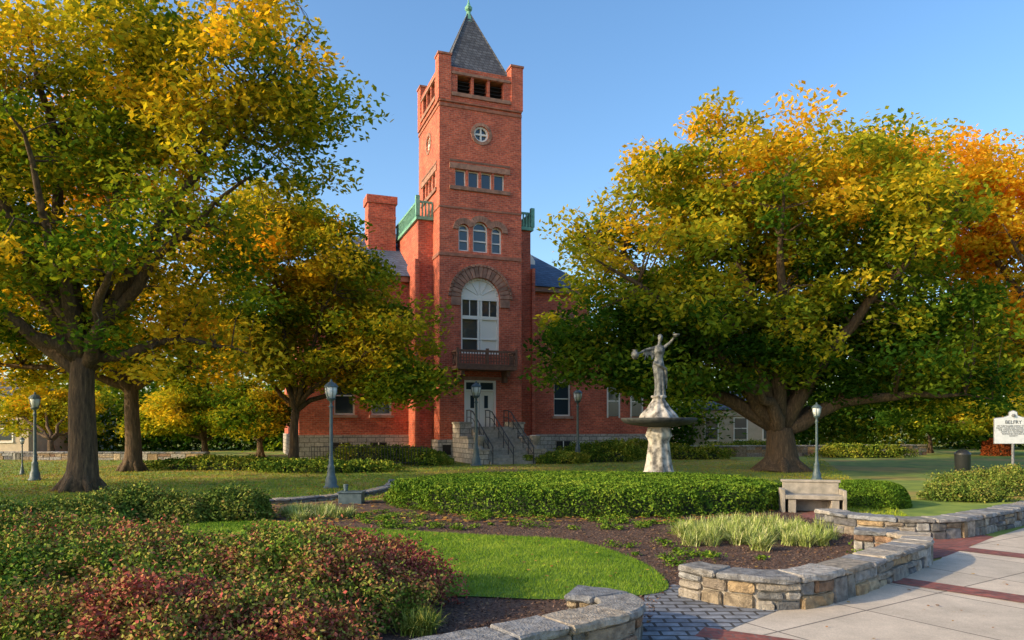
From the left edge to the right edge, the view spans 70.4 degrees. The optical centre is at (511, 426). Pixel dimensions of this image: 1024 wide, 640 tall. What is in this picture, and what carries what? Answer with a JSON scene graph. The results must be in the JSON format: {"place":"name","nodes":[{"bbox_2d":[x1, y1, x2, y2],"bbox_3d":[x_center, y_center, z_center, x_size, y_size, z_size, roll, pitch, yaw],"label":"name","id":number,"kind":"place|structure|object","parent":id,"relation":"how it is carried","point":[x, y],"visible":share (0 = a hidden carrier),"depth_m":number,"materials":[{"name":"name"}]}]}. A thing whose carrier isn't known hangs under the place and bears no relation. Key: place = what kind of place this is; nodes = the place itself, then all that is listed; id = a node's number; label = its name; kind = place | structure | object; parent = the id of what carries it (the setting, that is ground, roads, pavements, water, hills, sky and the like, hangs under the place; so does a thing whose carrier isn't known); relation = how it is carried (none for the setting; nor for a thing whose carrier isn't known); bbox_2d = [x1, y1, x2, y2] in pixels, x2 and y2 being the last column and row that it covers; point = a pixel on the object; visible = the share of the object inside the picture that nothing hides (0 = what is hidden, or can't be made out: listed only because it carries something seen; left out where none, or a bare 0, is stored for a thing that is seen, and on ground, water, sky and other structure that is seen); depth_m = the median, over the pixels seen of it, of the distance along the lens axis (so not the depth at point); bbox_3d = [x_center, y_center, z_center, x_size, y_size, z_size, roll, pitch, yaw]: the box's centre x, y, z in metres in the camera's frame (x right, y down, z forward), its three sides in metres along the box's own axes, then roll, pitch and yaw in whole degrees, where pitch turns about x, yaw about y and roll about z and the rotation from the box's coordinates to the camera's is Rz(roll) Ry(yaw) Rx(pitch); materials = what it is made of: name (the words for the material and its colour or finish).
{"place":"outdoors","nodes":[
{"label":"outdoors","id":0,"kind":"place"},
{"bbox_2d":[146,518,668,598],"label":"lawn","id":1,"kind":"structure","parent":0,"point":[534,578],"depth_m":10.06,"materials":[{"name":"green plant"}]},
{"bbox_2d":[22,500,853,639],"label":"mulch bed","id":2,"kind":"object","parent":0,"point":[461,612],"visible":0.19,"depth_m":11.88,"materials":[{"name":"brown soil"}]},
{"bbox_2d":[0,428,1023,560],"bbox_3d":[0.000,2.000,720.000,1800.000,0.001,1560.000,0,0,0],"label":"ground","id":3,"kind":"structure","parent":0,"point":[907,473],"depth_m":31.65,"materials":[{"name":"green plant"}]},
{"bbox_2d":[19,437,24,474],"bbox_3d":[-20.500,1.216,30.357,0.217,1.593,0.217,0,0,0],"label":"street lamp","id":4,"kind":"object","parent":3,"relation":"on","point":[22,441],"visible":0.98,"depth_m":30.33,"materials":[{"name":"metal"}]},
{"bbox_2d":[28,392,41,480],"bbox_3d":[-17.746,0.369,26.984,0.451,3.314,0.451,0,0,0],"label":"street lamp","id":5,"kind":"object","parent":3,"relation":"on","point":[34,401],"visible":0.98,"depth_m":26.93,"materials":[{"name":"metal"}]},
{"bbox_2d":[0,405,115,451],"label":"house","id":6,"kind":"structure","parent":3,"relation":"on","point":[16,445],"depth_m":54.46,"materials":[{"name":"stone"}]},
{"bbox_2d":[0,418,11,439],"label":"glass","id":7,"kind":"object","parent":6,"relation":"attached to","point":[5,437],"visible":0.33,"depth_m":53.98,"materials":[{"name":"grey"}]},
{"bbox_2d":[0,416,13,442],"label":"frames","id":8,"kind":"structure","parent":6,"relation":"attached to","point":[12,436],"depth_m":53.90,"materials":[{"name":"beige paint"}]},
{"bbox_2d":[0,378,53,400],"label":"roof","id":9,"kind":"structure","parent":6,"relation":"on","point":[10,387],"depth_m":57.10,"materials":[{"name":"stone"}]},
{"bbox_2d":[0,382,120,450],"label":"tree","id":10,"kind":"object","parent":3,"relation":"on","point":[52,417],"visible":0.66,"depth_m":48.62,"materials":[{"name":"plant"}]},
{"bbox_2d":[18,453,116,457],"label":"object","id":11,"kind":"object","parent":3,"relation":"on","point":[59,453],"visible":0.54,"depth_m":43.44,"materials":[{"name":"grey stone"}]},
{"bbox_2d":[0,451,209,453],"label":"capstones","id":12,"kind":"object","parent":11,"relation":"on","point":[58,452],"visible":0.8,"depth_m":43.13,"materials":[{"name":"stone"}]},
{"bbox_2d":[0,453,209,459],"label":"stones","id":13,"kind":"object","parent":3,"relation":"on","point":[11,456],"visible":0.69,"depth_m":43.21,"materials":[{"name":"grey stone"}]},
{"bbox_2d":[0,74,279,471],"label":"maple tree","id":14,"kind":"object","parent":3,"relation":"on","point":[20,362],"visible":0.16,"depth_m":32.37,"materials":[{"name":"yellow plant"}]},
{"bbox_2d":[50,373,284,451],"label":"background trees","id":15,"kind":"object","parent":3,"relation":"on","point":[161,442],"visible":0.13,"depth_m":60.23,"materials":[{"name":"green plant"}]},
{"bbox_2d":[113,373,256,451],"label":"tree","id":16,"kind":"object","parent":3,"relation":"on","point":[170,411],"visible":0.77,"depth_m":45.53,"materials":[{"name":"plant"}]},
{"bbox_2d":[0,0,393,492],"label":"oak tree","id":17,"kind":"object","parent":3,"relation":"on","point":[146,91],"visible":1,"depth_m":21.64,"materials":[{"name":"green plant"}]},
{"bbox_2d":[143,453,312,470],"bbox_3d":[-13.101,1.621,34.038,9.809,0.847,3.206,0,0,0],"label":"foundation shrub","id":18,"kind":"object","parent":3,"relation":"on","point":[218,462],"visible":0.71,"depth_m":33.23,"materials":[{"name":"green plant"}]},
{"bbox_2d":[194,478,281,521],"bbox_3d":[-6.106,1.561,15.610,2.334,0.918,1.464,0,0,0],"label":"shrub","id":19,"kind":"object","parent":3,"relation":"on","point":[226,503],"visible":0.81,"depth_m":15.22,"materials":[{"name":"green plant"}]},
{"bbox_2d":[191,375,291,456],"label":"tree","id":20,"kind":"object","parent":3,"relation":"on","point":[262,414],"visible":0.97,"depth_m":44.60,"materials":[{"name":"green plant"}]},
{"bbox_2d":[172,175,464,459],"bbox_3d":[-9.092,-4.739,34.998,13.825,13.750,10.038,0,0,0],"label":"young maple tree","id":21,"kind":"object","parent":3,"relation":"on","point":[344,278],"visible":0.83,"depth_m":33.47,"materials":[{"name":"green plant"}]},
{"bbox_2d":[243,457,409,473],"bbox_3d":[-8.301,1.698,32.032,7.550,0.696,2.634,0,0,0],"label":"foundation shrub","id":22,"kind":"object","parent":3,"relation":"on","point":[306,465],"visible":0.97,"depth_m":31.54,"materials":[{"name":"green plant"}]},
{"bbox_2d":[323,379,338,488],"bbox_3d":[-5.889,0.241,23.611,0.486,3.575,0.486,0,0,0],"label":"street lamp","id":23,"kind":"object","parent":3,"relation":"on","point":[331,388],"visible":0.99,"depth_m":23.53,"materials":[{"name":"metal"}]},
{"bbox_2d":[270,479,394,503],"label":"stone kerb","id":24,"kind":"structure","parent":3,"relation":"on","point":[368,492],"depth_m":19.46,"materials":[{"name":"grey stone"}]},
{"bbox_2d":[306,442,410,461],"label":"foundation shrub","id":25,"kind":"object","parent":3,"relation":"on","point":[365,451],"visible":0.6,"depth_m":40.88,"materials":[{"name":"green plant"}]},
{"bbox_2d":[311,446,426,465],"bbox_3d":[-7.397,1.500,37.367,6.180,1.000,0.042,0,0,8],"label":"iron fence","id":26,"kind":"object","parent":3,"relation":"on","point":[405,447],"visible":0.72,"depth_m":37.18,"materials":[{"name":"grey metal"}]},
{"bbox_2d":[0,459,773,521],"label":"fallen leaves","id":27,"kind":"object","parent":3,"relation":"on","point":[444,518],"visible":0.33,"depth_m":23.41,"materials":[{"name":"orange plant"}]},
{"bbox_2d":[272,466,518,505],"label":"footpath","id":28,"kind":"structure","parent":3,"relation":"on","point":[505,469],"depth_m":20.99,"materials":[{"name":"grey concrete"}]},
{"bbox_2d":[401,445,455,465],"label":"foundation shrub","id":29,"kind":"object","parent":3,"relation":"on","point":[433,457],"visible":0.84,"depth_m":37.19,"materials":[{"name":"green plant"}]},
{"bbox_2d":[0,457,907,515],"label":"grass tufts","id":30,"kind":"object","parent":3,"relation":"on","point":[889,512],"visible":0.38,"depth_m":28.50,"materials":[{"name":"green plant"}]},
{"bbox_2d":[283,0,649,464],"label":"brick tower hall","id":31,"kind":"structure","parent":3,"relation":"on","point":[458,237],"depth_m":43.28,"materials":[{"name":"brick"}]},
{"bbox_2d":[335,129,641,416],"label":"window panes","id":32,"kind":"structure","parent":31,"relation":"in","point":[469,326],"depth_m":43.22,"materials":[{"name":"grey glass"}]},
{"bbox_2d":[334,127,642,449],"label":"window frames","id":33,"kind":"structure","parent":31,"relation":"in","point":[479,290],"depth_m":43.16,"materials":[{"name":"beige paint"}]},
{"bbox_2d":[470,381,481,465],"bbox_3d":[-1.826,-0.146,36.957,0.593,4.362,0.593,0,0,0],"label":"street lamp","id":34,"kind":"object","parent":3,"relation":"on","point":[476,392],"visible":0.96,"depth_m":36.85,"materials":[{"name":"metal"}]},
{"bbox_2d":[5,338,1020,444],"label":"distant trees","id":35,"kind":"object","parent":3,"relation":"on","point":[154,387],"depth_m":85.17,"materials":[{"name":"green plant"}]},
{"bbox_2d":[523,450,590,463],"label":"foundation shrub","id":36,"kind":"object","parent":3,"relation":"on","point":[562,457],"visible":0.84,"depth_m":39.01,"materials":[{"name":"green plant"}]},
{"bbox_2d":[278,511,853,639],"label":"mulch leaves","id":37,"kind":"object","parent":3,"relation":"on","point":[594,544],"visible":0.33,"depth_m":11.78,"materials":[{"name":"plant"}]},
{"bbox_2d":[0,495,80,520],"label":"shrub","id":38,"kind":"object","parent":37,"relation":"on","point":[43,507],"visible":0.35,"depth_m":14.02,"materials":[{"name":"green plant"}]},
{"bbox_2d":[0,500,159,575],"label":"barberry bush","id":39,"kind":"object","parent":37,"relation":"on","point":[101,521],"visible":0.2,"depth_m":9.46,"materials":[{"name":"green plant"}]},
{"bbox_2d":[33,490,142,524],"bbox_3d":[-8.685,1.650,14.632,2.391,0.750,1.822,0,0,0],"label":"shrub","id":40,"kind":"object","parent":37,"relation":"on","point":[86,502],"visible":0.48,"depth_m":14.44,"materials":[{"name":"green plant"}]},
{"bbox_2d":[75,484,127,499],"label":"shrub","id":41,"kind":"object","parent":37,"relation":"on","point":[109,490],"visible":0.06,"depth_m":16.30,"materials":[{"name":"green plant"}]},
{"bbox_2d":[89,481,174,523],"bbox_3d":[-8.103,1.578,15.539,2.172,0.884,1.592,0,0,0],"label":"shrub","id":42,"kind":"object","parent":37,"relation":"on","point":[140,497],"visible":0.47,"depth_m":15.19,"materials":[{"name":"green plant"}]},
{"bbox_2d":[0,509,285,635],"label":"barberry bush","id":43,"kind":"object","parent":37,"relation":"on","point":[78,554],"visible":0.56,"depth_m":7.58,"materials":[{"name":"green plant"}]},
{"bbox_2d":[143,488,214,523],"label":"shrub","id":44,"kind":"object","parent":37,"relation":"on","point":[187,505],"visible":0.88,"depth_m":14.95,"materials":[{"name":"green plant"}]},
{"bbox_2d":[0,553,399,639],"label":"barberry bush","id":45,"kind":"object","parent":37,"relation":"on","point":[202,606],"visible":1,"depth_m":5.97,"materials":[{"name":"red plant"}]},
{"bbox_2d":[155,511,468,633],"bbox_3d":[-2.307,1.493,8.040,3.675,1.054,2.848,0,0,0],"label":"barberry bush","id":46,"kind":"object","parent":37,"relation":"on","point":[376,571],"visible":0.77,"depth_m":7.43,"materials":[{"name":"green plant"}]},
{"bbox_2d":[276,500,357,521],"bbox_3d":[-4.367,1.827,16.190,1.834,0.345,2.187,0,0,-31],"label":"variegated liriope","id":47,"kind":"object","parent":37,"relation":"on","point":[300,512],"visible":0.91,"depth_m":15.89,"materials":[{"name":"green plant"}]},
{"bbox_2d":[337,484,365,503],"bbox_3d":[-4.178,1.750,18.889,0.660,0.500,0.460,0,0,0],"label":"utility box","id":48,"kind":"object","parent":37,"relation":"on","point":[346,496],"visible":0.98,"depth_m":18.69,"materials":[{"name":"metal"}]},
{"bbox_2d":[383,596,449,637],"bbox_3d":[-0.979,1.863,7.178,0.760,0.273,0.878,0,0,0],"label":"variegated liriope","id":49,"kind":"object","parent":37,"relation":"on","point":[422,622],"visible":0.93,"depth_m":7.01,"materials":[{"name":"green plant"}]},
{"bbox_2d":[382,470,781,517],"bbox_3d":[1.970,1.647,19.239,10.808,0.767,7.163,0,0,0],"label":"boxwood hedge","id":50,"kind":"object","parent":37,"relation":"on","point":[576,493],"visible":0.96,"depth_m":16.66,"materials":[{"name":"green plant"}]},
{"bbox_2d":[550,601,642,639],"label":"stones","id":51,"kind":"object","parent":37,"relation":"on","point":[625,629],"visible":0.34,"depth_m":6.32,"materials":[{"name":"beige stone"}]},
{"bbox_2d":[568,602,632,639],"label":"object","id":52,"kind":"object","parent":37,"relation":"on","point":[584,632],"visible":0.03,"depth_m":6.45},
{"bbox_2d":[410,585,645,639],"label":"capstones","id":53,"kind":"object","parent":52,"relation":"on","point":[612,607],"visible":1,"depth_m":6.10,"materials":[{"name":"stone"}]},
{"bbox_2d":[349,505,863,565],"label":"bedding plants","id":54,"kind":"object","parent":37,"relation":"on","point":[387,523],"visible":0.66,"depth_m":14.39,"materials":[{"name":"green plant"}]},
{"bbox_2d":[669,510,845,551],"bbox_3d":[4.433,1.824,13.178,3.042,0.352,3.881,0,0,37],"label":"variegated liriope","id":55,"kind":"object","parent":37,"relation":"on","point":[759,533],"visible":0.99,"depth_m":12.67,"materials":[{"name":"green plant"}]},
{"bbox_2d":[682,535,919,608],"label":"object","id":56,"kind":"object","parent":37,"relation":"on","point":[756,590],"visible":0.15,"depth_m":8.05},
{"bbox_2d":[678,527,933,584],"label":"capstones","id":57,"kind":"object","parent":56,"relation":"on","point":[904,543],"visible":1,"depth_m":8.48,"materials":[{"name":"stone"}]},
{"bbox_2d":[779,479,846,512],"bbox_3d":[7.029,1.630,17.005,1.400,0.740,0.680,0,0,14],"label":"stone bench","id":58,"kind":"object","parent":37,"relation":"on","point":[795,495],"visible":0.87,"depth_m":17.11,"materials":[{"name":"stone"}]},
{"bbox_2d":[573,390,581,452],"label":"street lamp","id":59,"kind":"object","parent":3,"relation":"on","point":[577,395],"visible":0.73,"depth_m":40.41,"materials":[{"name":"metal"}]},
{"bbox_2d":[553,437,646,461],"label":"foundation shrub","id":60,"kind":"object","parent":3,"relation":"on","point":[598,451],"visible":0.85,"depth_m":40.98,"materials":[{"name":"green plant"}]},
{"bbox_2d":[594,436,647,458],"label":"foundation shrub","id":61,"kind":"object","parent":3,"relation":"on","point":[641,442],"visible":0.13,"depth_m":45.54,"materials":[{"name":"green plant"}]},
{"bbox_2d":[620,334,697,471],"bbox_3d":[4.856,-0.505,24.000,2.515,5.110,2.515,0,0,0],"label":"statue fountain","id":62,"kind":"object","parent":3,"relation":"on","point":[658,417],"visible":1,"depth_m":23.70,"materials":[{"name":"stone"}]},
{"bbox_2d":[634,442,738,459],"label":"foundation shrub","id":63,"kind":"object","parent":3,"relation":"on","point":[687,452],"visible":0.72,"depth_m":44.14,"materials":[{"name":"green plant"}]},
{"bbox_2d":[668,394,746,445],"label":"background trees","id":64,"kind":"object","parent":3,"relation":"on","point":[679,435],"visible":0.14,"depth_m":58.95,"materials":[{"name":"green plant"}]},
{"bbox_2d":[672,410,765,444],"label":"house","id":65,"kind":"structure","parent":3,"relation":"on","point":[754,431],"depth_m":60.00,"materials":[{"name":"stone"}]},
{"bbox_2d":[684,391,746,409],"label":"roof","id":66,"kind":"structure","parent":65,"relation":"on","point":[723,406],"depth_m":60.29,"materials":[{"name":"stone"}]},
{"bbox_2d":[704,417,764,440],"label":"frames","id":67,"kind":"structure","parent":65,"relation":"attached to","point":[734,428],"depth_m":59.94,"materials":[{"name":"beige paint"}]},
{"bbox_2d":[706,418,765,438],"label":"glass","id":68,"kind":"object","parent":65,"relation":"attached to","point":[740,422],"visible":0.55,"depth_m":59.98,"materials":[{"name":"grey glass"}]},
{"bbox_2d":[696,437,801,445],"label":"foundation shrub","id":69,"kind":"object","parent":3,"relation":"on","point":[750,442],"visible":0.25,"depth_m":51.09,"materials":[{"name":"green plant"}]},
{"bbox_2d":[516,80,1023,472],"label":"elm tree","id":70,"kind":"object","parent":3,"relation":"on","point":[790,345],"visible":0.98,"depth_m":30.46,"materials":[{"name":"green plant"}]},
{"bbox_2d":[678,534,932,610],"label":"stones","id":71,"kind":"object","parent":3,"relation":"on","point":[841,588],"visible":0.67,"depth_m":8.22,"materials":[{"name":"beige stone"}]},
{"bbox_2d":[811,402,821,479],"bbox_3d":[11.516,0.552,27.419,0.400,2.942,0.400,0,0,0],"label":"street lamp","id":72,"kind":"object","parent":3,"relation":"on","point":[816,412],"visible":0.97,"depth_m":27.36,"materials":[{"name":"metal"}]},
{"bbox_2d":[717,446,926,456],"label":"stones","id":73,"kind":"object","parent":3,"relation":"on","point":[751,451],"visible":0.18,"depth_m":48.42,"materials":[{"name":"grey stone"}]},
{"bbox_2d":[805,441,921,457],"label":"foundation shrub","id":74,"kind":"object","parent":3,"relation":"on","point":[853,450],"visible":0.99,"depth_m":46.72,"materials":[{"name":"green plant"}]},
{"bbox_2d":[839,479,912,509],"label":"round boxwood bush","id":75,"kind":"object","parent":3,"relation":"on","point":[869,493],"visible":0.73,"depth_m":17.73,"materials":[{"name":"green plant"}]},
{"bbox_2d":[794,369,1023,449],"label":"background trees","id":76,"kind":"object","parent":3,"relation":"on","point":[846,432],"visible":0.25,"depth_m":65.25,"materials":[{"name":"green plant"}]},
{"bbox_2d":[818,513,1017,532],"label":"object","id":77,"kind":"object","parent":3,"relation":"on","point":[905,526],"visible":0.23,"depth_m":13.05,"materials":[{"name":"grey stone"}]},
{"bbox_2d":[814,501,1023,522],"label":"capstones","id":78,"kind":"object","parent":77,"relation":"on","point":[985,513],"visible":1,"depth_m":13.39,"materials":[{"name":"stone"}]},
{"bbox_2d":[814,511,1023,538],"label":"stones","id":79,"kind":"object","parent":3,"relation":"on","point":[968,529],"visible":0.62,"depth_m":13.23,"materials":[{"name":"grey stone"}]},
{"bbox_2d":[830,118,1023,397],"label":"golden maple tree","id":80,"kind":"object","parent":3,"relation":"on","point":[992,244],"visible":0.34,"depth_m":37.57,"materials":[{"name":"orange plant"}]},
{"bbox_2d":[872,395,1023,452],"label":"dogwood tree","id":81,"kind":"object","parent":3,"relation":"on","point":[969,424],"visible":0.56,"depth_m":50.94,"materials":[{"name":"green plant"}]},
{"bbox_2d":[954,449,971,473],"bbox_3d":[18.857,1.475,30.357,0.628,1.050,0.628,0,0,0],"label":"trash can","id":82,"kind":"object","parent":3,"relation":"on","point":[962,458],"visible":0.83,"depth_m":30.14,"materials":[{"name":"black metal"}]},
{"bbox_2d":[916,478,1021,503],"bbox_3d":[12.260,1.726,19.693,2.196,0.597,1.990,0,0,-31],"label":"shrub","id":83,"kind":"object","parent":3,"relation":"on","point":[961,491],"visible":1,"depth_m":19.38,"materials":[{"name":"green plant"}]},
{"bbox_2d":[922,463,1021,486],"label":"shrub","id":84,"kind":"object","parent":3,"relation":"on","point":[978,473],"visible":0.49,"depth_m":23.58,"materials":[{"name":"green plant"}]},
{"bbox_2d":[980,438,1010,455],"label":"red shrub","id":85,"kind":"object","parent":3,"relation":"on","point":[989,447],"visible":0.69,"depth_m":49.51,"materials":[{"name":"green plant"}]},
{"bbox_2d":[967,463,1023,496],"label":"shrub","id":86,"kind":"object","parent":3,"relation":"on","point":[1012,480],"visible":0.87,"depth_m":21.06,"materials":[{"name":"green plant"}]},
{"bbox_2d":[993,410,1023,464],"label":"historical marker sign","id":87,"kind":"object","parent":3,"relation":"on","point":[1008,428],"visible":1,"depth_m":24.98,"materials":[{"name":"white metal"}]},
{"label":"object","id":88,"kind":"object","parent":3,"relation":"on","visible":0},
{"bbox_2d":[690,444,926,446],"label":"capstones","id":89,"kind":"object","parent":88,"relation":"on","point":[798,445],"visible":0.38,"depth_m":48.48,"materials":[{"name":"stone"}]},
{"bbox_2d":[0,0,1023,426],"label":"sky","id":90,"kind":"structure","parent":0,"point":[600,77],"materials":[{"name":"blue"}]},
{"bbox_2d":[640,584,777,639],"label":"cobble path","id":91,"kind":"structure","parent":0,"point":[675,616],"depth_m":7.59,"materials":[{"name":"stone"}]},
{"bbox_2d":[631,528,1023,639],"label":"pavement","id":92,"kind":"structure","parent":0,"point":[894,611],"depth_m":7.81,"materials":[{"name":"beige concrete"}]},
{"bbox_2d":[695,627,794,639],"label":"brick band","id":93,"kind":"object","parent":92,"relation":"on","point":[715,633],"visible":1,"depth_m":6.88,"materials":[{"name":"red brick"}]},
{"bbox_2d":[892,578,1023,602],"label":"brick band","id":94,"kind":"object","parent":92,"relation":"on","point":[970,591],"visible":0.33,"depth_m":8.83,"materials":[{"name":"red brick"}]},
{"bbox_2d":[935,545,1023,557],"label":"brick band","id":95,"kind":"object","parent":92,"relation":"on","point":[994,552],"visible":1,"depth_m":11.56,"materials":[{"name":"red brick"}]},
{"bbox_2d":[794,511,992,558],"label":"brick path","id":96,"kind":"structure","parent":0,"point":[961,542],"depth_m":12.45,"materials":[{"name":"red brick"}]}
]}

